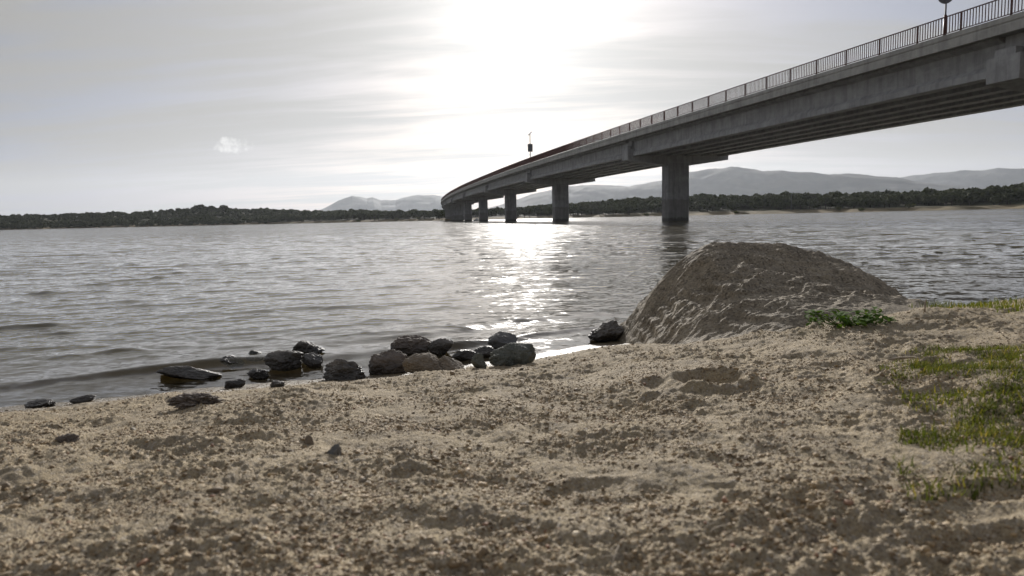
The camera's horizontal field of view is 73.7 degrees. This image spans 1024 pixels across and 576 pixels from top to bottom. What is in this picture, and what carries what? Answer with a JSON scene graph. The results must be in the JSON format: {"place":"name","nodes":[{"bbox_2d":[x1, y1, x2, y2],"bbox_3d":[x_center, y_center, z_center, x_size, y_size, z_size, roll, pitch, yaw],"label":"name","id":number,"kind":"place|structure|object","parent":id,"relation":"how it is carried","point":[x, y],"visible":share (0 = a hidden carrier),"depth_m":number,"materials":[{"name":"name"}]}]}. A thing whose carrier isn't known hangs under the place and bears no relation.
{"place":"outdoors","nodes":[
{"label":"outdoors","id":0,"kind":"place"},
{"bbox_2d":[321,195,472,211],"bbox_3d":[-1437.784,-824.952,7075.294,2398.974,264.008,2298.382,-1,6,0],"label":"mountains","id":1,"kind":"structure","parent":0,"point":[424,202],"depth_m":6679.94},
{"bbox_2d":[5,337,1007,575],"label":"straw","id":2,"kind":"object","parent":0,"point":[505,500],"visible":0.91,"depth_m":1.38,"materials":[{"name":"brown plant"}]},
{"bbox_2d":[0,288,1023,575],"bbox_3d":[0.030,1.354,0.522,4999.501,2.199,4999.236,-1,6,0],"label":"beach","id":3,"kind":"structure","parent":0,"point":[702,482],"depth_m":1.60,"materials":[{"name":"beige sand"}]},
{"bbox_2d":[24,398,55,408],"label":"rock","id":4,"kind":"object","parent":3,"relation":"on","point":[41,403],"visible":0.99,"depth_m":3.34,"materials":[{"name":"stone"}]},
{"bbox_2d":[54,433,79,442],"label":"stone","id":5,"kind":"object","parent":3,"relation":"on","point":[68,437],"visible":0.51,"depth_m":2.02,"materials":[{"name":"grey stone"}]},
{"bbox_2d":[69,394,96,403],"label":"rock","id":6,"kind":"object","parent":3,"relation":"on","point":[85,398],"visible":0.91,"depth_m":3.37,"materials":[{"name":"stone"}]},
{"bbox_2d":[166,392,225,408],"bbox_3d":[-1.223,0.430,2.634,0.182,0.060,0.168,3,7,34],"label":"debris clump","id":7,"kind":"object","parent":3,"relation":"on","point":[183,400],"visible":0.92,"depth_m":2.60,"materials":[{"name":"brown stone"}]},
{"bbox_2d":[224,379,245,387],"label":"rock","id":8,"kind":"object","parent":3,"relation":"on","point":[235,383],"visible":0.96,"depth_m":3.72,"materials":[{"name":"stone"}]},
{"bbox_2d":[270,381,284,386],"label":"rock","id":9,"kind":"object","parent":3,"relation":"on","point":[277,383],"visible":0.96,"depth_m":3.53,"materials":[{"name":"stone"}]},
{"bbox_2d":[263,350,303,371],"bbox_3d":[-1.442,0.457,4.279,0.232,0.139,0.162,1,6,24],"label":"rock","id":10,"kind":"object","parent":3,"relation":"on","point":[284,360],"visible":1,"depth_m":4.24,"materials":[{"name":"stone"}]},
{"bbox_2d":[303,435,313,444],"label":"stone","id":11,"kind":"object","parent":3,"relation":"on","point":[308,440],"visible":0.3,"depth_m":1.86,"materials":[{"name":"stone"}]},
{"bbox_2d":[327,444,341,455],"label":"stone","id":12,"kind":"object","parent":3,"relation":"on","point":[335,449],"visible":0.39,"depth_m":1.67,"materials":[{"name":"grey stone"}]},
{"bbox_2d":[323,358,365,380],"bbox_3d":[-0.959,0.472,3.914,0.259,0.146,0.174,-1,6,0],"label":"rock","id":13,"kind":"object","parent":3,"relation":"on","point":[339,369],"visible":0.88,"depth_m":3.86,"materials":[{"name":"stone"}]},
{"bbox_2d":[368,349,407,374],"bbox_3d":[-0.735,0.454,4.080,0.246,0.167,0.178,-1,6,0],"label":"rock","id":14,"kind":"object","parent":3,"relation":"on","point":[390,361],"visible":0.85,"depth_m":4.02,"materials":[{"name":"grey stone"}]},
{"bbox_2d":[390,335,431,356],"bbox_3d":[-0.689,0.399,4.646,0.287,0.155,0.198,-3,6,-13],"label":"rock","id":15,"kind":"object","parent":3,"relation":"on","point":[408,346],"visible":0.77,"depth_m":4.58,"materials":[{"name":"grey stone"}]},
{"bbox_2d":[402,353,442,372],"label":"rock","id":16,"kind":"object","parent":3,"relation":"on","point":[415,362],"visible":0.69,"depth_m":3.71,"materials":[{"name":"beige stone"}]},
{"bbox_2d":[438,355,463,370],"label":"rock","id":17,"kind":"object","parent":3,"relation":"on","point":[447,363],"visible":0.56,"depth_m":3.76,"materials":[{"name":"beige stone"}]},
{"bbox_2d":[471,353,486,367],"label":"rock","id":18,"kind":"object","parent":3,"relation":"on","point":[477,361],"visible":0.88,"depth_m":3.64,"materials":[{"name":"stone"}]},
{"bbox_2d":[489,353,513,365],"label":"rock","id":19,"kind":"object","parent":3,"relation":"on","point":[499,359],"visible":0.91,"depth_m":3.66,"materials":[{"name":"stone"}]},
{"bbox_2d":[490,342,535,364],"bbox_3d":[0.006,0.369,3.753,0.259,0.135,0.174,-1,6,0],"label":"rock","id":20,"kind":"object","parent":3,"relation":"on","point":[520,353],"visible":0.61,"depth_m":3.70,"materials":[{"name":"stone"}]},
{"bbox_2d":[618,241,937,344],"bbox_3d":[1.672,0.289,4.406,2.570,1.156,2.900,-1,6,0],"label":"boulder","id":21,"kind":"object","parent":3,"relation":"on","point":[712,291],"visible":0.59,"depth_m":4.19,"materials":[{"name":"stone"}]},
{"bbox_2d":[806,536,819,544],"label":"stone","id":22,"kind":"object","parent":3,"relation":"on","point":[814,540],"visible":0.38,"depth_m":1.06,"materials":[{"name":"grey stone"}]},
{"bbox_2d":[804,306,894,327],"bbox_3d":[1.611,0.153,3.258,0.461,0.108,0.262,-1,6,0],"label":"leafy plant","id":23,"kind":"object","parent":3,"relation":"on","point":[864,320],"visible":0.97,"depth_m":3.24,"materials":[{"name":"green plant"}]},
{"bbox_2d":[887,356,925,360],"bbox_3d":[1.496,0.267,2.567,0.074,0.024,0.131,-6,8,-41],"label":"twig","id":24,"kind":"object","parent":3,"relation":"on","point":[908,357],"visible":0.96,"depth_m":2.60,"materials":[{"name":"brown wood"}]},
{"bbox_2d":[0,208,1023,398],"bbox_3d":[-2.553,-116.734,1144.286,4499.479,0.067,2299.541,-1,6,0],"label":"water","id":25,"kind":"structure","parent":0,"point":[71,299],"depth_m":11.23,"materials":[{"name":"grey liquid"}]},
{"bbox_2d":[156,366,221,380],"bbox_3d":[-1.924,0.510,4.052,0.377,0.101,0.142,0,6,9],"label":"rock","id":26,"kind":"object","parent":25,"relation":"on","point":[186,372],"visible":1,"depth_m":4.03,"materials":[{"name":"stone"}]},
{"bbox_2d":[219,355,244,368],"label":"rock","id":27,"kind":"object","parent":25,"relation":"on","point":[232,361],"visible":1,"depth_m":4.35,"materials":[{"name":"stone"}]},
{"bbox_2d":[246,350,265,361],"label":"rock","id":28,"kind":"object","parent":25,"relation":"on","point":[254,358],"visible":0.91,"depth_m":4.55,"materials":[{"name":"stone"}]},
{"bbox_2d":[247,369,268,379],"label":"rock","id":29,"kind":"object","parent":25,"relation":"on","point":[257,374],"visible":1,"depth_m":4.00,"materials":[{"name":"stone"}]},
{"bbox_2d":[292,340,324,355],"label":"rock","id":30,"kind":"object","parent":25,"relation":"on","point":[303,346],"visible":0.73,"depth_m":4.61,"materials":[{"name":"stone"}]},
{"bbox_2d":[302,352,322,368],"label":"rock","id":31,"kind":"object","parent":25,"relation":"on","point":[310,360],"visible":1,"depth_m":4.29,"materials":[{"name":"stone"}]},
{"bbox_2d":[427,338,452,357],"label":"rock","id":32,"kind":"object","parent":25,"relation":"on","point":[440,347],"visible":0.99,"depth_m":4.57,"materials":[{"name":"stone"}]},
{"bbox_2d":[451,349,475,360],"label":"rock","id":33,"kind":"object","parent":25,"relation":"on","point":[463,355],"visible":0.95,"depth_m":4.38,"materials":[{"name":"stone"}]},
{"bbox_2d":[474,346,494,357],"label":"rock","id":34,"kind":"object","parent":25,"relation":"on","point":[485,351],"visible":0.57,"depth_m":4.48,"materials":[{"name":"stone"}]},
{"bbox_2d":[487,331,517,348],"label":"rock","id":35,"kind":"object","parent":25,"relation":"on","point":[499,339],"visible":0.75,"depth_m":4.73,"materials":[{"name":"grey stone"}]},
{"bbox_2d":[588,319,624,341],"bbox_3d":[0.689,0.321,4.968,0.280,0.170,0.201,-4,7,-28],"label":"rock","id":36,"kind":"object","parent":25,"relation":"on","point":[611,330],"visible":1,"depth_m":4.92,"materials":[{"name":"stone"}]},
{"bbox_2d":[441,0,1023,221],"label":"bridge","id":37,"kind":"structure","parent":25,"relation":"in","point":[977,68],"depth_m":56.56,"materials":[{"name":"concrete"}]},
{"bbox_2d":[528,132,532,156],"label":"solar sign","id":38,"kind":"object","parent":37,"relation":"on","point":[530,148],"visible":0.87,"depth_m":127.94,"materials":[{"name":"metal"}]},
{"bbox_2d":[938,0,951,34],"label":"road sign","id":39,"kind":"object","parent":37,"relation":"attached to","point":[945,2],"visible":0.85,"depth_m":39.94,"materials":[{"name":"metal"}]},
{"bbox_2d":[0,198,1023,229],"bbox_3d":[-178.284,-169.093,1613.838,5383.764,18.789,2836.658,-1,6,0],"label":"shore","id":40,"kind":"structure","parent":0,"point":[986,204],"depth_m":432.93,"materials":[{"name":"green plant"}]},
{"bbox_2d":[193,204,204,210],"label":"holm oak","id":41,"kind":"object","parent":40,"relation":"on","point":[198,207],"visible":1,"depth_m":818.04,"materials":[{"name":"green plant"}]},
{"bbox_2d":[208,206,215,211],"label":"holm oak","id":42,"kind":"object","parent":40,"relation":"on","point":[213,208],"visible":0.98,"depth_m":823.37,"materials":[{"name":"green plant"}]},
{"bbox_2d":[219,205,227,208],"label":"holm oak","id":43,"kind":"object","parent":40,"relation":"on","point":[223,207],"visible":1,"depth_m":827.71,"materials":[{"name":"green plant"}]},
{"bbox_2d":[285,215,294,221],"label":"holm oak","id":44,"kind":"object","parent":40,"relation":"on","point":[290,217],"visible":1,"depth_m":650.71,"materials":[{"name":"green plant"}]},
{"bbox_2d":[309,216,318,221],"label":"holm oak","id":45,"kind":"object","parent":40,"relation":"on","point":[314,218],"visible":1,"depth_m":638.99,"materials":[{"name":"green plant"}]},
{"bbox_2d":[350,214,357,220],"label":"holm oak","id":46,"kind":"object","parent":40,"relation":"on","point":[354,216],"visible":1,"depth_m":602.00,"materials":[{"name":"green plant"}]},
{"bbox_2d":[357,213,363,219],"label":"holm oak","id":47,"kind":"object","parent":40,"relation":"on","point":[361,215],"visible":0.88,"depth_m":609.96,"materials":[{"name":"green plant"}]},
{"bbox_2d":[370,212,378,220],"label":"holm oak","id":48,"kind":"object","parent":40,"relation":"on","point":[372,215],"visible":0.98,"depth_m":583.37,"materials":[{"name":"green plant"}]},
{"bbox_2d":[431,209,438,218],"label":"holm oak","id":49,"kind":"object","parent":40,"relation":"on","point":[434,211],"visible":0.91,"depth_m":516.11,"materials":[{"name":"green plant"}]},
{"bbox_2d":[434,212,444,218],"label":"holm oak","id":50,"kind":"object","parent":40,"relation":"on","point":[439,214],"visible":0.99,"depth_m":513.64,"materials":[{"name":"green plant"}]},
{"bbox_2d":[0,182,1023,228],"bbox_3d":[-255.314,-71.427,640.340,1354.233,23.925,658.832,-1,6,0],"label":"wood","id":51,"kind":"object","parent":40,"relation":"on","point":[108,219],"visible":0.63,"depth_m":660.56,"materials":[{"name":"green plant"}]},
{"bbox_2d":[519,209,527,216],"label":"holm oak","id":52,"kind":"object","parent":40,"relation":"on","point":[522,211],"visible":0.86,"depth_m":509.25,"materials":[{"name":"green plant"}]},
{"bbox_2d":[525,207,532,216],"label":"holm oak","id":53,"kind":"object","parent":40,"relation":"on","point":[529,210],"visible":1,"depth_m":505.86,"materials":[{"name":"green plant"}]},
{"bbox_2d":[533,206,542,215],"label":"holm oak","id":54,"kind":"object","parent":40,"relation":"on","point":[537,208],"visible":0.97,"depth_m":512.43,"materials":[{"name":"green plant"}]},
{"bbox_2d":[569,206,579,215],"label":"holm oak","id":55,"kind":"object","parent":40,"relation":"on","point":[576,209],"visible":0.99,"depth_m":477.64,"materials":[{"name":"green plant"}]},
{"bbox_2d":[577,205,586,215],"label":"holm oak","id":56,"kind":"object","parent":40,"relation":"on","point":[582,208],"visible":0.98,"depth_m":478.41,"materials":[{"name":"green plant"}]},
{"bbox_2d":[587,207,596,214],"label":"holm oak","id":57,"kind":"object","parent":40,"relation":"on","point":[591,209],"visible":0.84,"depth_m":497.10,"materials":[{"name":"green plant"}]},
{"bbox_2d":[597,207,604,214],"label":"holm oak","id":58,"kind":"object","parent":40,"relation":"on","point":[600,209],"visible":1,"depth_m":475.37,"materials":[{"name":"green plant"}]},
{"bbox_2d":[608,206,615,214],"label":"holm oak","id":59,"kind":"object","parent":40,"relation":"on","point":[610,208],"visible":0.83,"depth_m":464.38,"materials":[{"name":"green plant"}]},
{"bbox_2d":[612,207,618,214],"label":"holm oak","id":60,"kind":"object","parent":40,"relation":"on","point":[615,210],"visible":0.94,"depth_m":462.87,"materials":[{"name":"green plant"}]},
{"bbox_2d":[623,204,635,214],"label":"holm oak","id":61,"kind":"object","parent":40,"relation":"on","point":[629,207],"visible":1,"depth_m":445.10,"materials":[{"name":"green plant"}]},
{"bbox_2d":[638,205,645,212],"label":"holm oak","id":62,"kind":"object","parent":40,"relation":"on","point":[640,208],"visible":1,"depth_m":461.63,"materials":[{"name":"green plant"}]},
{"bbox_2d":[646,204,656,212],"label":"holm oak","id":63,"kind":"object","parent":40,"relation":"on","point":[650,207],"visible":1,"depth_m":459.62,"materials":[{"name":"green plant"}]},
{"bbox_2d":[654,205,661,212],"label":"holm oak","id":64,"kind":"object","parent":40,"relation":"on","point":[659,207],"visible":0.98,"depth_m":459.50,"materials":[{"name":"green plant"}]},
{"bbox_2d":[695,204,702,209],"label":"holm oak","id":65,"kind":"object","parent":40,"relation":"on","point":[698,207],"visible":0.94,"depth_m":433.17,"materials":[{"name":"green plant"}]},
{"bbox_2d":[702,204,710,211],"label":"holm oak","id":66,"kind":"object","parent":40,"relation":"on","point":[705,207],"visible":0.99,"depth_m":426.44,"materials":[{"name":"green plant"}]},
{"bbox_2d":[707,202,716,211],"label":"holm oak","id":67,"kind":"object","parent":40,"relation":"on","point":[713,205],"visible":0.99,"depth_m":427.27,"materials":[{"name":"green plant"}]},
{"bbox_2d":[720,201,727,209],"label":"holm oak","id":68,"kind":"object","parent":40,"relation":"on","point":[724,203],"visible":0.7,"depth_m":445.42,"materials":[{"name":"green plant"}]},
{"bbox_2d":[750,202,757,208],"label":"holm oak","id":69,"kind":"object","parent":40,"relation":"on","point":[754,205],"visible":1,"depth_m":426.00,"materials":[{"name":"green plant"}]},
{"bbox_2d":[757,202,763,209],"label":"holm oak","id":70,"kind":"object","parent":40,"relation":"on","point":[761,204],"visible":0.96,"depth_m":427.09,"materials":[{"name":"green plant"}]},
{"bbox_2d":[771,197,785,209],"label":"holm oak","id":71,"kind":"object","parent":40,"relation":"on","point":[776,201],"visible":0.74,"depth_m":417.37,"materials":[{"name":"green plant"}]},
{"bbox_2d":[775,202,785,209],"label":"holm oak","id":72,"kind":"object","parent":40,"relation":"on","point":[780,205],"visible":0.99,"depth_m":412.06,"materials":[{"name":"green plant"}]},
{"bbox_2d":[785,198,793,208],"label":"holm oak","id":73,"kind":"object","parent":40,"relation":"on","point":[788,200],"visible":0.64,"depth_m":416.70,"materials":[{"name":"green plant"}]},
{"bbox_2d":[788,201,797,209],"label":"holm oak","id":74,"kind":"object","parent":40,"relation":"on","point":[794,204],"visible":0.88,"depth_m":409.48,"materials":[{"name":"green plant"}]},
{"bbox_2d":[795,198,805,209],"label":"holm oak","id":75,"kind":"object","parent":40,"relation":"on","point":[800,201],"visible":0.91,"depth_m":412.58,"materials":[{"name":"green plant"}]},
{"bbox_2d":[811,201,820,207],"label":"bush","id":76,"kind":"object","parent":40,"relation":"on","point":[816,204],"visible":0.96,"depth_m":410.88,"materials":[{"name":"green plant"}]},
{"bbox_2d":[820,197,833,208],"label":"holm oak","id":77,"kind":"object","parent":40,"relation":"on","point":[826,200],"visible":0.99,"depth_m":405.07,"materials":[{"name":"green plant"}]},
{"bbox_2d":[834,198,849,208],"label":"holm oak","id":78,"kind":"object","parent":40,"relation":"on","point":[842,203],"visible":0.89,"depth_m":400.14,"materials":[{"name":"green plant"}]},
{"bbox_2d":[848,199,858,207],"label":"holm oak","id":79,"kind":"object","parent":40,"relation":"on","point":[854,202],"visible":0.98,"depth_m":392.38,"materials":[{"name":"green plant"}]},
{"bbox_2d":[858,198,869,207],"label":"holm oak","id":80,"kind":"object","parent":40,"relation":"on","point":[863,202],"visible":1,"depth_m":389.46,"materials":[{"name":"green plant"}]},
{"bbox_2d":[869,196,880,207],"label":"holm oak","id":81,"kind":"object","parent":40,"relation":"on","point":[874,200],"visible":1,"depth_m":388.71,"materials":[{"name":"green plant"}]},
{"bbox_2d":[879,199,890,207],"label":"holm oak","id":82,"kind":"object","parent":40,"relation":"on","point":[884,202],"visible":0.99,"depth_m":388.10,"materials":[{"name":"green plant"}]},
{"bbox_2d":[884,195,897,207],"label":"holm oak","id":83,"kind":"object","parent":40,"relation":"on","point":[893,198],"visible":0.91,"depth_m":390.08,"materials":[{"name":"green plant"}]},
{"bbox_2d":[892,201,900,205],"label":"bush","id":84,"kind":"object","parent":40,"relation":"on","point":[897,203],"visible":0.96,"depth_m":393.67,"materials":[{"name":"green plant"}]},
{"bbox_2d":[904,203,915,207],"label":"shrub","id":85,"kind":"object","parent":40,"relation":"on","point":[909,205],"visible":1,"depth_m":376.17,"materials":[{"name":"green plant"}]},
{"bbox_2d":[904,194,922,203],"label":"holm oak","id":86,"kind":"object","parent":40,"relation":"on","point":[914,199],"visible":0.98,"depth_m":383.49,"materials":[{"name":"green plant"}]},
{"bbox_2d":[922,195,935,205],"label":"holm oak","id":87,"kind":"object","parent":40,"relation":"on","point":[929,198],"visible":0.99,"depth_m":387.96,"materials":[{"name":"green plant"}]},
{"bbox_2d":[938,195,949,205],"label":"holm oak","id":88,"kind":"object","parent":40,"relation":"on","point":[942,198],"visible":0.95,"depth_m":368.48,"materials":[{"name":"green plant"}]},
{"bbox_2d":[954,198,963,203],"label":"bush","id":89,"kind":"object","parent":40,"relation":"on","point":[958,200],"visible":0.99,"depth_m":363.18,"materials":[{"name":"green plant"}]},
{"bbox_2d":[962,194,973,204],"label":"holm oak","id":90,"kind":"object","parent":40,"relation":"on","point":[968,198],"visible":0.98,"depth_m":370.16,"materials":[{"name":"green plant"}]},
{"bbox_2d":[989,194,1006,204],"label":"holm oak","id":91,"kind":"object","parent":40,"relation":"on","point":[999,198],"visible":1,"depth_m":359.85,"materials":[{"name":"green plant"}]},
{"bbox_2d":[1003,192,1016,203],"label":"holm oak","id":92,"kind":"object","parent":40,"relation":"on","point":[1010,195],"visible":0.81,"depth_m":363.96,"materials":[{"name":"green plant"}]},
{"bbox_2d":[1014,187,1023,198],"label":"holm oak","id":93,"kind":"object","parent":40,"relation":"on","point":[1019,192],"visible":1,"depth_m":361.43,"materials":[{"name":"green plant"}]},
{"bbox_2d":[0,0,1023,215],"label":"sky","id":94,"kind":"structure","parent":0,"point":[128,106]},
{"bbox_2d":[488,166,985,214],"bbox_3d":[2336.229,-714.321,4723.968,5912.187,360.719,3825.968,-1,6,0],"label":"mountains","id":95,"kind":"structure","parent":0,"point":[739,181],"depth_m":4903.58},
{"bbox_2d":[875,343,1023,500],"bbox_3d":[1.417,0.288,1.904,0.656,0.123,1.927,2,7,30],"label":"grass","id":96,"kind":"structure","parent":0,"point":[989,433],"depth_m":1.66,"materials":[{"name":"green plant"}]},
{"bbox_2d":[900,168,1023,187],"bbox_3d":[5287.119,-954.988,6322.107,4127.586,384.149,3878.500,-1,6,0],"label":"mountains","id":97,"kind":"structure","parent":0,"point":[1000,177],"depth_m":6497.17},
{"bbox_2d":[908,296,1023,312],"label":"grass","id":98,"kind":"structure","parent":0,"point":[980,304],"depth_m":4.28,"materials":[{"name":"green plant"}]}
]}

